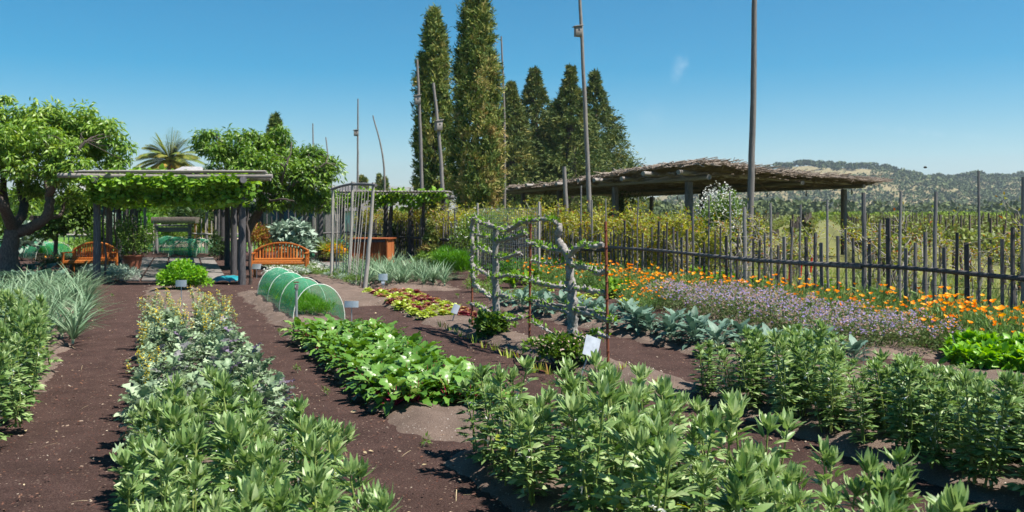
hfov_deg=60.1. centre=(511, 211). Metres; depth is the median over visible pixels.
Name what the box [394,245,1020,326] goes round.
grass
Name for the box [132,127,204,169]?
palm tree
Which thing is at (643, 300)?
poppy plant
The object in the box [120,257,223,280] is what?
paving
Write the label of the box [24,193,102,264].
young tree
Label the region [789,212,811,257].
vineyard vine
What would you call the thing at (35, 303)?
bean plant
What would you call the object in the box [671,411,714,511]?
bean plant
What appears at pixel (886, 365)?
bean plant
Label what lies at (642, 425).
bean plant
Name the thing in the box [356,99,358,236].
tall pole
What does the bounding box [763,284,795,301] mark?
lilac flower plant
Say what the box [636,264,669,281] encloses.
poppy plant
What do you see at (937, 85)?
sky
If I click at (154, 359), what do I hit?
kale plant
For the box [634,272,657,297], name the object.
poppy plant
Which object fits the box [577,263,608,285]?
poppy plant
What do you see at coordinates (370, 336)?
beet plant
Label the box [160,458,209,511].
bean plant
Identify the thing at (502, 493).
soil bed
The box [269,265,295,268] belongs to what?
edging plant
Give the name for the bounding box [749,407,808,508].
bean plant
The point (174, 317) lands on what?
kale plant
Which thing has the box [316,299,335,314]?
carrot plant
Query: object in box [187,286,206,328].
kale plant
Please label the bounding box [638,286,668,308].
poppy plant
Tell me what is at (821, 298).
poppy plant
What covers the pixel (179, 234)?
clipped hedge
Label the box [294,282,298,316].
garden tap
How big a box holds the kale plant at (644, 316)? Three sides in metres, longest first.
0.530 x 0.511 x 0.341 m
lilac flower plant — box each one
[641,280,667,304]
[651,278,683,309]
[654,279,679,302]
[659,284,686,311]
[662,283,695,313]
[665,280,693,306]
[671,285,698,308]
[682,287,706,310]
[683,292,710,314]
[684,292,714,316]
[688,282,712,306]
[693,280,713,303]
[696,290,730,319]
[697,286,721,308]
[699,288,726,313]
[705,279,734,304]
[710,292,739,319]
[717,291,757,327]
[718,287,748,310]
[719,288,757,319]
[721,281,742,292]
[724,280,754,301]
[731,287,762,314]
[738,294,777,329]
[743,287,774,318]
[747,290,785,320]
[748,297,788,329]
[750,299,776,323]
[759,298,792,326]
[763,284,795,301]
[769,288,801,316]
[770,305,804,330]
[773,304,816,332]
[776,298,812,327]
[778,295,809,317]
[786,303,811,324]
[794,296,824,317]
[795,292,830,320]
[800,307,832,329]
[801,310,840,343]
[805,309,840,333]
[806,303,830,325]
[814,301,852,325]
[827,314,869,353]
[828,300,857,330]
[829,305,863,330]
[832,316,869,350]
[833,299,863,326]
[837,310,885,352]
[841,312,877,338]
[842,299,877,326]
[858,314,904,347]
[865,315,902,346]
[867,309,904,341]
[871,307,906,340]
[874,310,918,346]
[891,311,921,343]
[896,319,938,353]
[897,308,941,345]
[928,316,971,351]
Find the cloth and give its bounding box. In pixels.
[213,275,237,281]
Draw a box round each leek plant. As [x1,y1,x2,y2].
[1,271,22,285]
[1,278,34,294]
[2,270,61,286]
[2,275,53,300]
[2,278,30,291]
[4,265,50,293]
[6,271,64,285]
[6,300,82,340]
[11,286,51,304]
[12,269,63,294]
[14,284,56,300]
[19,266,48,284]
[22,267,80,293]
[23,271,84,295]
[25,277,85,301]
[26,278,78,296]
[27,291,93,336]
[28,290,71,313]
[31,293,126,329]
[33,277,97,307]
[34,288,84,310]
[44,297,71,319]
[46,277,109,302]
[47,296,97,321]
[47,298,83,333]
[48,281,114,309]
[48,299,120,343]
[50,277,95,301]
[51,269,92,288]
[52,261,96,282]
[52,271,88,289]
[52,272,85,293]
[54,277,99,300]
[56,261,104,287]
[56,289,116,314]
[59,276,109,291]
[61,279,115,306]
[62,266,107,287]
[65,294,107,317]
[79,284,108,294]
[85,273,106,290]
[339,265,375,280]
[346,259,380,285]
[359,266,381,283]
[362,260,397,282]
[363,261,404,283]
[371,257,400,278]
[374,261,395,274]
[378,259,417,282]
[387,261,417,281]
[388,267,414,282]
[393,263,415,282]
[407,254,432,269]
[407,265,440,283]
[409,257,449,283]
[410,260,437,281]
[417,259,452,273]
[423,264,459,285]
[431,261,452,282]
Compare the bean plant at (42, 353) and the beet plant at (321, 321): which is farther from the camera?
the beet plant at (321, 321)
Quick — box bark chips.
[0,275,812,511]
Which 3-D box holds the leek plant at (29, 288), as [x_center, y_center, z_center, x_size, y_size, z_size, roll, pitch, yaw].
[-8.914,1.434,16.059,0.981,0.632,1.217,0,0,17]
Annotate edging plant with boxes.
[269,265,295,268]
[285,266,308,276]
[291,266,312,274]
[295,265,317,274]
[296,260,324,267]
[300,263,319,273]
[301,264,323,273]
[311,259,326,266]
[312,266,334,274]
[328,272,346,279]
[336,272,359,282]
[342,274,362,285]
[343,273,368,283]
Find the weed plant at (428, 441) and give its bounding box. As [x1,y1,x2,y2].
[420,431,430,446]
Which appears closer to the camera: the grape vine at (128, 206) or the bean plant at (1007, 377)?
the bean plant at (1007, 377)
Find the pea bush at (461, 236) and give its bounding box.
[445,205,520,268]
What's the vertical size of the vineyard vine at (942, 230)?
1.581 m
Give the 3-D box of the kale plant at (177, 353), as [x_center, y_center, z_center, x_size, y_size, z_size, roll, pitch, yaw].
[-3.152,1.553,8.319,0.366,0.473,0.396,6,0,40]
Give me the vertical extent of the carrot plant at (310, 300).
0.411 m
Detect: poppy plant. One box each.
[505,260,528,279]
[519,262,541,282]
[522,264,547,284]
[531,257,562,284]
[543,266,565,285]
[555,265,583,285]
[574,270,597,286]
[576,269,610,287]
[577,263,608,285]
[590,262,622,285]
[593,274,619,293]
[596,264,630,292]
[608,271,633,293]
[610,261,637,274]
[612,263,640,290]
[614,280,638,299]
[618,269,647,296]
[619,285,647,306]
[627,277,651,298]
[632,287,657,309]
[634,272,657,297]
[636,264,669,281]
[637,267,660,283]
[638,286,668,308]
[646,273,666,282]
[646,273,673,299]
[647,285,673,307]
[655,273,690,292]
[663,271,699,292]
[664,277,696,299]
[673,269,712,289]
[676,267,707,284]
[686,270,714,285]
[695,276,720,300]
[698,272,729,291]
[699,271,727,290]
[713,275,747,300]
[737,276,773,290]
[740,276,772,301]
[753,274,789,296]
[766,281,802,298]
[771,281,810,303]
[786,284,818,305]
[792,278,824,297]
[796,283,842,314]
[804,290,833,305]
[811,282,853,306]
[820,287,855,306]
[825,288,850,315]
[828,289,876,325]
[829,291,860,315]
[846,283,884,305]
[850,284,899,309]
[850,286,900,323]
[850,298,889,329]
[861,299,904,328]
[863,297,898,323]
[866,284,904,312]
[876,301,919,331]
[877,284,923,308]
[878,296,917,311]
[901,302,933,334]
[903,287,947,316]
[903,301,953,343]
[907,317,949,347]
[908,304,968,345]
[912,295,947,312]
[913,303,945,334]
[915,297,949,318]
[915,314,955,347]
[918,294,977,339]
[928,286,976,314]
[929,315,971,347]
[938,298,983,328]
[945,293,982,310]
[946,305,1007,334]
[953,299,1006,332]
[956,302,1004,333]
[962,299,1023,337]
[970,293,1008,326]
[986,302,1023,331]
[998,305,1023,334]
[998,313,1023,336]
[1000,310,1023,333]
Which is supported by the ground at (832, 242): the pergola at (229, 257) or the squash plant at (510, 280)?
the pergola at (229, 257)
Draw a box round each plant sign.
[175,280,186,305]
[252,264,260,278]
[344,301,358,321]
[379,274,387,287]
[451,304,459,319]
[581,334,600,375]
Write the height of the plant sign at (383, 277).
0.514 m
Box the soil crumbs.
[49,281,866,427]
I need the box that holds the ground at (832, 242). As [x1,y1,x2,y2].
[0,212,1019,311]
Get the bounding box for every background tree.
[7,187,57,211]
[122,208,156,228]
[141,207,174,224]
[167,205,213,236]
[230,198,257,226]
[393,205,407,212]
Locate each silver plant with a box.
[76,263,102,272]
[84,263,115,277]
[101,265,125,281]
[101,267,128,281]
[109,265,132,279]
[111,267,140,279]
[114,263,144,272]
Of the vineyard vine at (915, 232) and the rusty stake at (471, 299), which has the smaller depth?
the rusty stake at (471, 299)
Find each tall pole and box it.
[312,123,315,231]
[325,137,338,238]
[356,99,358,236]
[372,115,385,227]
[416,59,423,207]
[432,83,443,210]
[501,36,505,210]
[562,167,568,242]
[578,0,594,264]
[746,0,756,282]
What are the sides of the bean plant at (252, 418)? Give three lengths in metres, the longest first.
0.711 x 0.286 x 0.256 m
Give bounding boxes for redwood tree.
[453,80,578,216]
[497,65,609,215]
[498,101,579,211]
[513,62,654,215]
[555,67,673,216]
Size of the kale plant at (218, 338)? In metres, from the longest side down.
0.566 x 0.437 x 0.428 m
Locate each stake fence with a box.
[32,216,153,253]
[192,216,252,252]
[230,206,339,251]
[345,171,1023,323]
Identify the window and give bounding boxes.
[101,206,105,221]
[271,207,312,228]
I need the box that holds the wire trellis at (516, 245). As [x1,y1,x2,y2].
[476,202,539,280]
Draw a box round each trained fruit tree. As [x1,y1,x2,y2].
[466,210,532,321]
[524,213,619,340]
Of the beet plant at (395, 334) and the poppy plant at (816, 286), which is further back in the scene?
the poppy plant at (816, 286)
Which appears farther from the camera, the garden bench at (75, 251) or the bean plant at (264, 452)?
the garden bench at (75, 251)
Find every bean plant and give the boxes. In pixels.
[0,287,32,332]
[0,288,18,342]
[0,293,6,335]
[0,322,28,415]
[0,332,35,427]
[0,348,13,440]
[3,300,22,366]
[3,306,19,385]
[4,299,41,385]
[7,308,51,378]
[9,309,47,403]
[10,302,47,393]
[12,317,50,408]
[16,301,45,368]
[28,300,52,372]
[30,293,62,364]
[32,300,50,359]
[107,434,160,511]
[108,432,163,511]
[110,473,147,511]
[119,463,145,506]
[126,394,165,484]
[126,409,146,448]
[128,497,161,511]
[130,434,190,511]
[133,414,155,481]
[139,398,178,507]
[146,414,188,511]
[148,371,196,501]
[157,398,206,508]
[158,404,218,511]
[159,420,224,511]
[159,491,197,511]
[160,430,205,511]
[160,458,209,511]
[164,495,212,511]
[169,390,187,429]
[173,388,210,463]
[183,386,217,491]
[198,362,240,479]
[198,412,235,511]
[201,371,252,494]
[202,476,268,511]
[203,391,225,464]
[203,486,232,511]
[204,389,237,491]
[207,409,255,496]
[208,410,256,511]
[208,431,245,510]
[219,495,241,511]
[225,438,271,511]
[230,392,277,481]
[236,372,270,448]
[236,391,270,461]
[237,405,273,504]
[237,463,296,511]
[239,460,291,511]
[241,436,291,511]
[250,440,295,509]
[258,426,288,510]
[262,483,302,511]
[277,412,352,511]
[278,410,296,472]
[280,394,304,482]
[282,394,316,511]
[285,456,345,511]
[286,418,308,492]
[288,415,341,511]
[303,415,339,498]
[312,415,353,511]
[322,419,358,511]
[333,453,385,511]
[350,479,389,511]
[362,485,402,511]
[369,488,394,511]
[454,371,488,450]
[465,381,501,460]
[468,362,519,471]
[478,373,509,441]
[487,396,527,485]
[491,354,538,461]
[501,396,535,437]
[505,407,554,505]
[511,405,555,499]
[512,387,560,479]
[516,398,548,457]
[517,408,551,477]
[540,356,578,451]
[540,386,578,468]
[549,370,598,493]
[551,382,605,506]
[553,375,625,511]
[554,370,589,457]
[568,413,613,511]
[574,364,634,511]
[577,348,622,462]
[577,393,605,472]
[582,358,614,447]
[582,399,672,511]
[593,370,630,494]
[598,369,647,497]
[599,384,638,486]
[606,411,672,511]
[609,362,654,450]
[619,422,689,511]
[620,448,656,511]
[621,410,654,488]
[628,374,690,511]
[629,398,692,511]
[630,427,705,511]
[638,379,657,410]
[651,378,699,498]
[666,423,688,507]
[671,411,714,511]
[677,395,727,511]
[678,393,752,511]
[679,456,724,511]
[687,342,718,395]
[687,410,727,511]
[698,339,730,389]
[701,387,757,511]
[705,447,773,511]
[712,348,741,404]
[714,467,766,511]
[718,468,760,511]
[726,331,762,393]
[727,464,772,509]
[730,341,764,389]
[733,338,763,408]
[733,437,777,511]
[737,324,770,404]
[742,333,771,389]
[748,470,792,511]
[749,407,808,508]
[760,331,781,386]
[762,327,803,422]
[762,454,799,511]
[768,329,798,406]
[772,322,807,388]
[774,338,807,415]
[779,329,819,404]
[782,318,831,416]
[782,460,819,511]
[782,481,842,511]
[783,324,822,391]
[787,328,814,400]
[794,344,845,432]
[796,503,810,511]
[799,348,824,404]
[801,505,828,511]
[805,435,852,511]
[810,331,838,381]
[811,348,848,412]
[813,341,846,400]
[819,346,861,405]
[819,350,849,421]
[820,335,850,392]
[830,374,874,427]
[833,471,878,511]
[838,447,905,508]
[842,365,876,417]
[844,375,878,444]
[851,489,910,511]
[857,362,890,424]
[862,347,898,429]
[863,357,893,404]
[871,440,921,507]
[877,361,919,419]
[877,368,916,439]
[878,362,900,414]
[880,354,929,456]
[880,364,945,453]
[890,353,948,431]
[891,352,928,400]
[893,473,923,511]
[897,365,944,438]
[912,381,958,468]
[913,479,985,511]
[915,374,964,438]
[916,367,964,415]
[918,365,954,388]
[921,367,965,436]
[926,486,948,504]
[935,370,972,454]
[942,380,997,481]
[944,368,1023,487]
[947,374,996,469]
[953,363,995,424]
[959,386,1012,472]
[960,370,1023,463]
[973,379,1023,460]
[984,370,1023,455]
[994,391,1023,449]
[1004,413,1023,495]
[1005,403,1023,461]
[1010,401,1023,487]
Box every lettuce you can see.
[362,287,372,291]
[385,297,397,304]
[392,301,405,309]
[401,304,413,310]
[403,293,414,297]
[404,306,413,313]
[408,307,418,314]
[413,289,421,293]
[414,305,424,309]
[415,310,429,318]
[416,297,426,301]
[425,296,434,302]
[425,311,437,318]
[436,309,450,315]
[455,309,469,315]
[469,311,477,316]
[576,292,586,299]
[585,293,598,297]
[603,292,618,298]
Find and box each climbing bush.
[529,191,570,236]
[599,190,645,253]
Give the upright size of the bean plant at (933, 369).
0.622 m
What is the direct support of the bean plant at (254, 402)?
on the soil bed at (175, 296)
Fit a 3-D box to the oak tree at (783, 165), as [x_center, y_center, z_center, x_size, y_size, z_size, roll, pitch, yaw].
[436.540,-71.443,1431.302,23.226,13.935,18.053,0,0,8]
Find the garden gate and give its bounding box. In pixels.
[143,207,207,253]
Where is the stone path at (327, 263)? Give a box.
[322,262,408,266]
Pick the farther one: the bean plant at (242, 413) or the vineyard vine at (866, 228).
the vineyard vine at (866, 228)
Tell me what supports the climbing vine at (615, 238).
on the ground at (832, 242)
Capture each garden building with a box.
[75,186,114,236]
[175,167,213,229]
[263,200,339,241]
[338,186,388,233]
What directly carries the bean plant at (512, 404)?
on the soil bed at (502, 493)
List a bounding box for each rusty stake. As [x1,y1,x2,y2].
[470,221,472,324]
[528,222,531,339]
[604,222,609,362]
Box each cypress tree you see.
[263,110,286,186]
[359,174,364,186]
[362,177,369,188]
[374,172,382,190]
[381,176,389,190]
[408,3,454,215]
[443,0,510,212]
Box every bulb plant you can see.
[506,350,513,357]
[542,364,552,374]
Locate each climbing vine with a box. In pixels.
[354,212,368,236]
[357,205,379,236]
[362,202,383,229]
[362,208,388,236]
[377,205,404,251]
[381,210,401,255]
[393,204,426,255]
[394,212,406,248]
[401,206,432,250]
[409,207,439,246]
[409,218,441,262]
[414,203,451,230]
[427,202,462,250]
[427,213,452,245]
[442,202,480,247]
[449,205,474,252]
[458,209,480,235]
[473,198,509,264]
[479,203,514,266]
[497,207,534,262]
[510,200,560,255]
[511,204,545,257]
[512,209,532,260]
[520,197,560,253]
[533,203,586,259]
[541,208,571,261]
[546,199,590,258]
[562,212,609,262]
[565,201,615,261]
[568,204,615,265]
[569,221,587,260]
[586,208,627,270]
[594,212,628,265]
[598,200,650,267]
[614,212,654,270]
[617,209,670,270]
[643,208,679,276]
[644,206,696,272]
[647,210,697,278]
[656,210,717,274]
[663,236,698,273]
[688,220,741,276]
[703,198,766,279]
[710,210,763,288]
[730,223,797,284]
[748,234,790,279]
[786,220,833,285]
[788,216,841,289]
[824,217,905,288]
[853,202,937,303]
[892,241,931,303]
[908,205,977,300]
[927,240,999,302]
[963,192,1023,282]
[977,240,1020,311]
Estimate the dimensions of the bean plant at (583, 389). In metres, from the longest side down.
0.747 x 0.342 x 0.307 m
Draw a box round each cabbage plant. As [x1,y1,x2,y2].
[0,270,19,282]
[3,269,32,284]
[16,269,44,280]
[20,261,46,274]
[28,268,58,278]
[31,261,61,274]
[41,269,71,280]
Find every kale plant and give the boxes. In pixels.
[113,383,161,456]
[118,378,161,442]
[121,346,155,411]
[135,297,156,347]
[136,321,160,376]
[136,323,167,353]
[136,355,169,378]
[137,344,172,375]
[138,289,160,328]
[138,308,169,366]
[138,315,168,354]
[140,320,158,366]
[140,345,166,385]
[142,353,165,414]
[145,298,164,319]
[146,306,164,338]
[150,355,187,389]
[151,290,169,325]
[152,369,197,396]
[158,321,187,355]
[158,350,197,391]
[160,307,179,324]
[160,319,194,351]
[161,311,189,347]
[162,329,199,365]
[167,294,191,326]
[167,341,199,372]
[168,298,187,330]
[173,337,208,374]
[174,307,195,342]
[180,371,209,417]
[186,358,221,385]
[186,376,211,433]
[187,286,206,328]
[188,287,211,337]
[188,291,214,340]
[191,317,215,347]
[192,295,204,336]
[192,329,223,365]
[194,329,214,360]
[195,308,211,353]
[196,332,239,370]
[196,341,235,374]
[197,356,225,390]
[202,311,223,358]
[204,384,243,443]
[206,358,247,394]
[207,295,219,324]
[207,314,234,327]
[208,379,243,412]
[209,298,225,324]
[210,388,248,423]
[214,289,232,321]
[216,315,243,336]
[218,305,237,351]
[221,327,253,358]
[222,303,238,330]
[223,349,248,391]
[229,331,252,355]
[231,362,266,410]
[232,343,266,381]
[233,340,261,365]
[241,351,278,406]
[252,375,285,442]
[257,371,295,428]
[262,395,295,448]
[499,289,516,305]
[506,289,535,308]
[513,285,535,304]
[524,287,551,306]
[531,291,559,313]
[531,292,552,313]
[552,290,567,307]
[564,297,597,321]
[584,299,599,319]
[590,296,610,309]
[590,296,613,315]
[592,303,627,330]
[602,303,621,317]
[614,298,639,318]
[617,304,655,335]
[627,306,658,324]
[629,308,660,328]
[634,313,662,334]
[650,312,683,341]
[652,309,686,335]
[659,307,687,327]
[674,305,709,335]
[674,314,707,349]
[686,313,719,343]
[693,320,741,354]
[706,315,735,339]
[720,318,758,344]
[742,322,762,336]
[742,328,778,361]
[752,322,782,346]
[803,324,846,357]
[837,334,878,364]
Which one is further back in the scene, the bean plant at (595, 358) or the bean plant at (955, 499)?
the bean plant at (595, 358)
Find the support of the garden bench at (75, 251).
on the garden path at (104, 347)
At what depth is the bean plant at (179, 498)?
3.62 m
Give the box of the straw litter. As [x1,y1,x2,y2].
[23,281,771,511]
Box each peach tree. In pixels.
[0,93,138,279]
[186,122,347,268]
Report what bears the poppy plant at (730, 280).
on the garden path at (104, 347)
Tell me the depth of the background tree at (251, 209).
60.75 m
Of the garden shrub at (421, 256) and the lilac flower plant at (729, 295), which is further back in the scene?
the garden shrub at (421, 256)
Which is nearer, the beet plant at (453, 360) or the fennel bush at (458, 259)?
the beet plant at (453, 360)
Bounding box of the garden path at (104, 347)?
[0,251,1014,511]
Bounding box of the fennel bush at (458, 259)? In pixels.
[430,244,481,278]
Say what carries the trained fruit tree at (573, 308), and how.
on the soil bed at (509, 337)
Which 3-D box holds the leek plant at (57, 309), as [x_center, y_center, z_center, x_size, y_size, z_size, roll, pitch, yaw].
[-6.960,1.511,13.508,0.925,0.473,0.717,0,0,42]
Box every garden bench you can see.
[60,242,117,274]
[251,242,308,277]
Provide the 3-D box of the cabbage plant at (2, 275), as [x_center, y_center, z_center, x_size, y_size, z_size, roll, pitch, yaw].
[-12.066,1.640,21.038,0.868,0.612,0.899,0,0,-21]
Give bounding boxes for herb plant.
[461,278,485,291]
[473,283,503,292]
[482,277,502,288]
[500,288,517,300]
[522,283,547,295]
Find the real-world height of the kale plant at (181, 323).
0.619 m
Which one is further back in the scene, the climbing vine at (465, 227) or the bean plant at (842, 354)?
the climbing vine at (465, 227)
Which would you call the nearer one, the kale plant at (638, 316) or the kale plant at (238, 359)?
the kale plant at (238, 359)
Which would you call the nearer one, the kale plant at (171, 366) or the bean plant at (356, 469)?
the bean plant at (356, 469)
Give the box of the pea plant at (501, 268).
[483,257,547,273]
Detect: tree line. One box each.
[633,195,1020,215]
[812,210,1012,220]
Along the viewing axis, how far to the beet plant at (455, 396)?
7.90 m
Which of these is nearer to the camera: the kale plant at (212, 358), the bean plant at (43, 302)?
the kale plant at (212, 358)
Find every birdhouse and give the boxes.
[413,94,421,104]
[433,119,443,130]
[572,25,582,36]
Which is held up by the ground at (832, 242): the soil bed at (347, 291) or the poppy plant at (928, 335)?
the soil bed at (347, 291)
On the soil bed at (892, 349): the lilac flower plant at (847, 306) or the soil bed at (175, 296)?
the lilac flower plant at (847, 306)
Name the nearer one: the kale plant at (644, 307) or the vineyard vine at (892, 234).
the kale plant at (644, 307)
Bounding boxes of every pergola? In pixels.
[57,170,272,284]
[151,217,199,243]
[257,190,453,260]
[494,157,892,266]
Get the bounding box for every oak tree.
[775,164,787,168]
[804,159,815,165]
[831,165,842,170]
[843,163,854,169]
[853,162,861,167]
[879,164,891,168]
[958,172,970,178]
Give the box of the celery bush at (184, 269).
[155,258,213,288]
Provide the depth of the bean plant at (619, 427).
4.60 m
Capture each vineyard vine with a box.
[694,234,707,267]
[756,214,766,247]
[762,215,768,243]
[772,214,802,279]
[772,219,808,275]
[773,213,783,236]
[773,219,779,236]
[783,216,807,232]
[784,217,809,255]
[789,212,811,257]
[795,221,811,270]
[805,212,818,231]
[852,214,875,255]
[867,220,882,271]
[868,218,891,277]
[869,219,903,285]
[882,220,921,293]
[883,221,922,288]
[903,216,919,249]
[907,213,923,250]
[911,214,932,256]
[911,219,921,253]
[914,217,927,241]
[922,222,941,241]
[928,215,944,261]
[931,215,959,268]
[937,220,951,262]
[941,212,955,225]
[946,215,968,269]
[953,215,995,269]
[963,222,995,271]
[971,213,987,224]
[971,213,1001,234]
[971,218,1006,284]
[975,216,987,240]
[984,215,1007,257]
[987,225,1016,288]
[992,213,1016,228]
[993,213,1020,263]
[995,219,1020,296]
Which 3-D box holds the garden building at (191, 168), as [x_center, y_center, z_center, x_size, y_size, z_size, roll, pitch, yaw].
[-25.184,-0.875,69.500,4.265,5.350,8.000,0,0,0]
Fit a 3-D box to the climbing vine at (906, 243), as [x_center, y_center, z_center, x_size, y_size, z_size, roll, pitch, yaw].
[6.834,0.834,15.647,1.220,2.045,1.420,0,0,44]
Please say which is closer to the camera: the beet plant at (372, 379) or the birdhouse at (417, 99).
the beet plant at (372, 379)
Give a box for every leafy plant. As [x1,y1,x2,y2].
[938,341,979,368]
[940,330,983,347]
[949,340,976,367]
[953,346,997,368]
[954,327,982,345]
[959,340,1007,368]
[969,330,1004,346]
[973,331,1008,346]
[979,338,1023,372]
[989,343,1015,367]
[991,341,1023,367]
[995,335,1009,344]
[1000,341,1023,370]
[1003,331,1020,344]
[1011,333,1023,345]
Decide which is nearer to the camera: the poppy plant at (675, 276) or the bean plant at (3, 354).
the bean plant at (3, 354)
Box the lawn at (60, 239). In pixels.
[0,233,345,251]
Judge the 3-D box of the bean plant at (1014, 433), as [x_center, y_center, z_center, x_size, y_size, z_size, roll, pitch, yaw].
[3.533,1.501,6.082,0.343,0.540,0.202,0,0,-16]
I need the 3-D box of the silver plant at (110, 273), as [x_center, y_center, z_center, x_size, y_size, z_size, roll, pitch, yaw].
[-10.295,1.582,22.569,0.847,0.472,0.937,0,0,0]
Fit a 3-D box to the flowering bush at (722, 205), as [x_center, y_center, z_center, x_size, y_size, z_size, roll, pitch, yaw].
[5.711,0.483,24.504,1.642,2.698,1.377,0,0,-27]
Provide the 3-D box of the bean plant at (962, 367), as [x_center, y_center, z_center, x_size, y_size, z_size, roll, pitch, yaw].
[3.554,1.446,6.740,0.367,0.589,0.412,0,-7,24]
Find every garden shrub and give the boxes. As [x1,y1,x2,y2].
[0,207,28,247]
[0,220,45,260]
[11,202,41,220]
[22,244,69,254]
[62,237,123,251]
[85,218,113,247]
[122,209,160,237]
[147,232,175,247]
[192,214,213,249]
[206,229,224,260]
[246,223,276,257]
[266,216,325,257]
[315,233,348,261]
[392,220,406,254]
[410,250,427,265]
[424,251,454,272]
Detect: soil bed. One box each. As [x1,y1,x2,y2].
[1,283,73,391]
[127,285,311,510]
[237,290,547,442]
[285,274,387,305]
[344,270,461,290]
[381,291,475,326]
[430,316,720,403]
[443,449,699,511]
[487,301,915,383]
[650,301,944,358]
[708,386,1023,511]
[933,366,1023,391]
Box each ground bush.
[468,308,518,338]
[520,327,589,369]
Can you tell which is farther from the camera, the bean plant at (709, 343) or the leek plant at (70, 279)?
the leek plant at (70, 279)
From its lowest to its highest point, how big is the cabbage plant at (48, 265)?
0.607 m
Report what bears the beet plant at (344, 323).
on the soil bed at (424, 419)
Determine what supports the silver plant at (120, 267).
on the garden path at (104, 347)
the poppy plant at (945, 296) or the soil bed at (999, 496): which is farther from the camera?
the poppy plant at (945, 296)
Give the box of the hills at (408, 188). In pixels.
[230,185,458,211]
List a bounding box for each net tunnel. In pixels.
[0,241,58,256]
[22,242,71,259]
[148,236,217,256]
[168,239,198,256]
[257,267,344,319]
[276,245,314,259]
[314,239,348,259]
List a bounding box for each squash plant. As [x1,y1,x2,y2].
[500,268,528,287]
[520,265,548,282]
[603,276,635,297]
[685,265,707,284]
[710,271,738,281]
[749,276,776,287]
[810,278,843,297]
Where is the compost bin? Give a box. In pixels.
[351,237,396,264]
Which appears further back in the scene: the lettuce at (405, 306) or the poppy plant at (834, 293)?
the lettuce at (405, 306)
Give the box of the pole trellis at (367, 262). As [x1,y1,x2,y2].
[330,181,376,288]
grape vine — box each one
[71,163,178,283]
[103,201,150,247]
[116,202,157,253]
[129,205,164,252]
[134,206,160,227]
[135,205,156,254]
[146,169,262,284]
[171,196,230,229]
[174,184,254,225]
[335,186,377,236]
[368,187,412,259]
[395,186,448,240]
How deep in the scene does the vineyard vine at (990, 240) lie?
22.44 m
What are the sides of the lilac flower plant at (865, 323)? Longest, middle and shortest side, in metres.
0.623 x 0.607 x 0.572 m
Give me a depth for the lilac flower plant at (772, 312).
13.27 m
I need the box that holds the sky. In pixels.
[0,0,1023,199]
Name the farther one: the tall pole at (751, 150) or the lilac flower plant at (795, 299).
the tall pole at (751, 150)
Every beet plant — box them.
[280,317,307,336]
[289,319,317,343]
[290,325,317,342]
[295,323,325,345]
[300,329,337,355]
[305,321,336,335]
[305,329,336,351]
[308,317,340,337]
[313,321,349,342]
[313,337,354,360]
[315,325,342,352]
[315,338,343,361]
[315,343,347,368]
[321,318,364,333]
[321,330,364,347]
[324,312,348,326]
[324,331,371,367]
[324,335,356,360]
[324,345,360,371]
[330,347,377,375]
[331,336,372,360]
[336,330,362,340]
[338,322,370,333]
[338,348,371,365]
[338,359,370,383]
[339,361,397,402]
[341,358,389,391]
[351,349,402,375]
[352,330,374,336]
[352,366,397,403]
[353,330,375,337]
[356,354,394,380]
[358,327,401,341]
[358,355,408,387]
[360,329,401,339]
[361,337,386,344]
[362,315,386,326]
[362,373,426,416]
[363,327,380,337]
[364,321,402,332]
[364,342,400,356]
[365,318,396,330]
[365,337,407,357]
[368,362,422,386]
[372,332,413,353]
[378,325,410,339]
[383,346,401,359]
[383,354,426,375]
[388,370,446,408]
[391,332,402,340]
[392,341,417,355]
[395,331,439,353]
[397,353,444,370]
[398,345,445,365]
[399,340,445,357]
[400,370,436,401]
[402,361,433,373]
[406,361,456,398]
[410,363,434,375]
[411,356,443,372]
[420,367,476,405]
[421,348,444,367]
[421,351,447,366]
[423,362,462,393]
[425,366,466,393]
[439,354,474,367]
[440,361,477,374]
[441,371,484,406]
[447,363,503,398]
[449,358,495,381]
[459,379,520,410]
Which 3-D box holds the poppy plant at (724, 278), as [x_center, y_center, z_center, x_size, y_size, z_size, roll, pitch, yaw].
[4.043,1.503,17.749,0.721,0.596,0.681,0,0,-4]
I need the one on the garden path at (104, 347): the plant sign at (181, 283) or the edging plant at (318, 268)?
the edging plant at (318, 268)
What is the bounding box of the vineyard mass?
[582,213,1019,225]
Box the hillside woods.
[607,164,1023,213]
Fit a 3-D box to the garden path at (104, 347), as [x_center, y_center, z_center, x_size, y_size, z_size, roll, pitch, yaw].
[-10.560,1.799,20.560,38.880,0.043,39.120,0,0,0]
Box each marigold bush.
[29,253,60,269]
[39,252,60,270]
[48,253,81,274]
[57,255,92,273]
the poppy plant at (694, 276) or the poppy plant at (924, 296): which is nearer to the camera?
the poppy plant at (924, 296)
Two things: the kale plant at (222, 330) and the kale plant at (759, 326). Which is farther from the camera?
the kale plant at (759, 326)
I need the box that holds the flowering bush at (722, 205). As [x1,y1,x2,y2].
[689,182,746,270]
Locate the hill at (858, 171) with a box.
[655,166,1020,213]
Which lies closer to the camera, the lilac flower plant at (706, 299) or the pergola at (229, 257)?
the lilac flower plant at (706, 299)
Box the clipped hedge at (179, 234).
[159,224,193,238]
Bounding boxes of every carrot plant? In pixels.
[277,294,301,307]
[294,301,312,313]
[298,295,315,308]
[299,294,316,313]
[303,298,323,314]
[313,295,326,310]
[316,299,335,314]
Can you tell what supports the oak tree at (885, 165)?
on the hill at (858, 171)
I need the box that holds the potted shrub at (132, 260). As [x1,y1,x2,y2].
[113,214,157,268]
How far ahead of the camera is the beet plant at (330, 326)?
11.51 m

